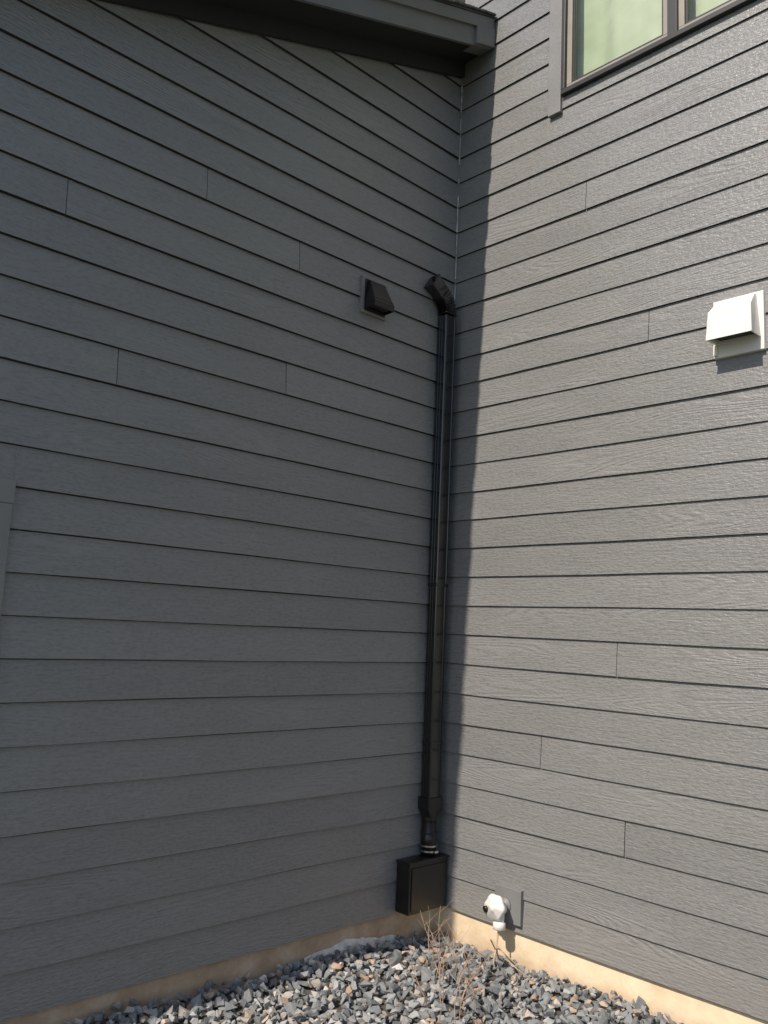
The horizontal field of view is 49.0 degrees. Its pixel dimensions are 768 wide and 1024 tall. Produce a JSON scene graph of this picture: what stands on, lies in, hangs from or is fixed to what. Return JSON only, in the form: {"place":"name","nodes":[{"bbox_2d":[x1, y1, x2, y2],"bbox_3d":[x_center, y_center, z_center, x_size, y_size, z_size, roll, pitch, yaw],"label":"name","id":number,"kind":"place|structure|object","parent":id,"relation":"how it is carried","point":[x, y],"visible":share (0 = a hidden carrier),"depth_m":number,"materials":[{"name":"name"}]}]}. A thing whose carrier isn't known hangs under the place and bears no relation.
{"place":"outdoors","nodes":[
{"label":"outdoors","id":0,"kind":"place"},
{"bbox_2d":[64,928,683,1023],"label":"gravel","id":1,"kind":"structure","parent":0,"point":[352,1012],"depth_m":4.02,"materials":[{"name":"grey gravel"}]},
{"bbox_2d":[303,935,399,963],"bbox_3d":[-0.158,2.396,4.630,0.720,0.109,0.020,10,-11,-43],"label":"mortar smear","id":2,"kind":"object","parent":1,"relation":"on","point":[341,946],"visible":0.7,"depth_m":4.62},
{"bbox_2d":[400,890,495,1023],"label":"dry weeds","id":3,"kind":"object","parent":1,"relation":"on","point":[443,962],"visible":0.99,"depth_m":3.96,"materials":[{"name":"brown plant"}]},
{"bbox_2d":[490,931,544,984],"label":"vine tendrils","id":4,"kind":"object","parent":1,"relation":"on","point":[510,960],"visible":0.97,"depth_m":4.41,"materials":[{"name":"beige plant"}]},
{"label":"ground","id":5,"kind":"structure","parent":0,"visible":0},
{"bbox_2d":[0,906,767,1023],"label":"foundation","id":6,"kind":"object","parent":5,"relation":"on","point":[530,954],"visible":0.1,"depth_m":4.21,"materials":[{"name":"paint"}]},
{"bbox_2d":[437,0,767,1021],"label":"siding main wall","id":7,"kind":"structure","parent":6,"relation":"on","point":[609,472],"depth_m":4.53,"materials":[{"name":"paint"}]},
{"bbox_2d":[483,883,523,930],"bbox_3d":[0.650,2.187,4.638,0.149,0.217,0.195,10,-11,-43],"label":"hose faucet","id":8,"kind":"object","parent":7,"relation":"attached to","point":[503,903],"visible":1,"depth_m":4.62,"materials":[{"name":"paint"}]},
{"bbox_2d":[548,0,562,118],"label":"window trim side","id":9,"kind":"structure","parent":7,"relation":"attached to","point":[555,101],"depth_m":5.20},
{"bbox_2d":[560,0,756,96],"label":"window frame","id":10,"kind":"object","parent":7,"relation":"attached to","point":[675,33],"visible":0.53,"depth_m":4.70,"materials":[{"name":"black plastic"}]},
{"bbox_2d":[567,0,735,86],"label":"window sash","id":11,"kind":"object","parent":10,"relation":"in","point":[682,13],"depth_m":4.99,"materials":[{"name":"beige plastic"}]},
{"bbox_2d":[572,0,731,81],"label":"window glazing bead","id":12,"kind":"object","parent":11,"relation":"attached to","point":[574,29],"depth_m":4.93,"materials":[{"name":"plastic"}]},
{"bbox_2d":[576,0,727,78],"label":"curtain","id":13,"kind":"object","parent":10,"relation":"hanging from","point":[608,31],"visible":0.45,"depth_m":5.05,"materials":[{"name":"fabric"}]},
{"bbox_2d":[705,290,766,359],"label":"dryer vent","id":14,"kind":"object","parent":7,"relation":"attached to","point":[736,326],"visible":1,"depth_m":4.07,"materials":[{"name":"white plastic"}]},
{"bbox_2d":[682,991,766,1021],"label":"starter strip","id":15,"kind":"object","parent":6,"relation":"attached to","point":[730,1008],"depth_m":3.78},
{"bbox_2d":[458,0,649,826],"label":"wall body","id":16,"kind":"structure","parent":5,"relation":"on","point":[463,1],"depth_m":4.69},
{"bbox_3d":[-3.843,-0.739,4.186,8.000,5.500,4.000,10,-11,-43],"label":"gable wall body","id":17,"kind":"object","parent":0,"visible":0},
{"bbox_2d":[0,0,461,1021],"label":"siding gable wall","id":18,"kind":"structure","parent":17,"relation":"attached to","point":[214,642],"depth_m":4.17,"materials":[{"name":"paint"}]},
{"bbox_2d":[0,502,12,616],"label":"window trim","id":19,"kind":"structure","parent":18,"relation":"attached to","point":[5,514],"depth_m":3.46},
{"bbox_2d":[0,478,15,503],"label":"window trim top","id":20,"kind":"structure","parent":18,"relation":"attached to","point":[7,490],"depth_m":3.48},
{"bbox_2d":[359,275,393,320],"bbox_3d":[-0.035,-1.286,5.033,0.205,0.225,0.124,10,-11,-43],"label":"exhaust vent","id":21,"kind":"object","parent":18,"relation":"attached to","point":[375,301],"visible":1,"depth_m":5.00,"materials":[{"name":"paint"}]},
{"bbox_2d":[395,852,448,915],"bbox_3d":[0.224,2.168,4.922,0.334,0.288,0.112,10,-11,-43],"label":"junction box","id":22,"kind":"object","parent":18,"relation":"attached to","point":[421,883],"visible":0.93,"depth_m":4.85,"materials":[{"name":"black plastic"}]},
{"bbox_2d":[418,274,456,856],"bbox_3d":[0.301,0.262,5.197,0.247,3.587,0.114,10,-11,-43],"label":"downspout","id":23,"kind":"object","parent":18,"relation":"attached to","point":[430,798],"visible":1,"depth_m":5.21,"materials":[{"name":"black metal"}]},
{"bbox_2d":[436,78,463,848],"bbox_3d":[0.423,-0.370,5.456,0.021,5.500,0.021,10,-11,-43],"label":"corner strip","id":24,"kind":"object","parent":18,"relation":"attached to","point":[458,187],"visible":0.21,"depth_m":5.70,"materials":[{"name":"paint"}]},
{"bbox_2d":[454,89,461,298],"bbox_3d":[0.504,-2.177,5.687,0.008,1.548,0.008,10,-11,-43],"label":"corner caulk","id":25,"kind":"object","parent":18,"relation":"attached to","point":[458,202],"visible":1,"depth_m":5.67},
{"bbox_3d":[-3.990,-2.069,4.132,8.576,3.279,4.460,10,-11,-43],"label":"roof deck","id":26,"kind":"object","parent":17,"relation":"on","visible":0},
{"bbox_2d":[200,0,477,62],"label":"soffit","id":27,"kind":"structure","parent":26,"relation":"attached to","point":[302,13],"depth_m":4.92,"materials":[{"name":"paint"}]},
{"bbox_2d":[98,0,464,78],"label":"frieze board","id":28,"kind":"object","parent":27,"relation":"attached to","point":[225,17],"visible":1,"depth_m":4.74,"materials":[{"name":"paint"}]},
{"bbox_2d":[296,0,491,50],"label":"rake fascia","id":29,"kind":"structure","parent":26,"relation":"attached to","point":[392,14],"depth_m":5.05,"materials":[{"name":"grey wood"}]},
{"bbox_2d":[384,0,494,28],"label":"rake trim","id":30,"kind":"structure","parent":29,"relation":"attached to","point":[443,10],"depth_m":5.31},
{"bbox_2d":[463,25,494,55],"bbox_3d":[0.633,-3.142,5.607,0.176,0.190,0.124,10,-11,-43],"label":"rake return","id":31,"kind":"object","parent":29,"relation":"attached to","point":[484,36],"visible":0.79,"depth_m":5.57,"materials":[{"name":"grey wood"}]},
{"bbox_2d":[434,0,495,18],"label":"drip edge","id":32,"kind":"object","parent":26,"relation":"on","point":[467,9],"visible":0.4,"depth_m":5.43,"materials":[{"name":"brown metal"}]},
{"bbox_2d":[443,0,495,15],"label":"shingles","id":33,"kind":"object","parent":26,"relation":"on","point":[459,3],"visible":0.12,"depth_m":5.46,"materials":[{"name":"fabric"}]}
]}

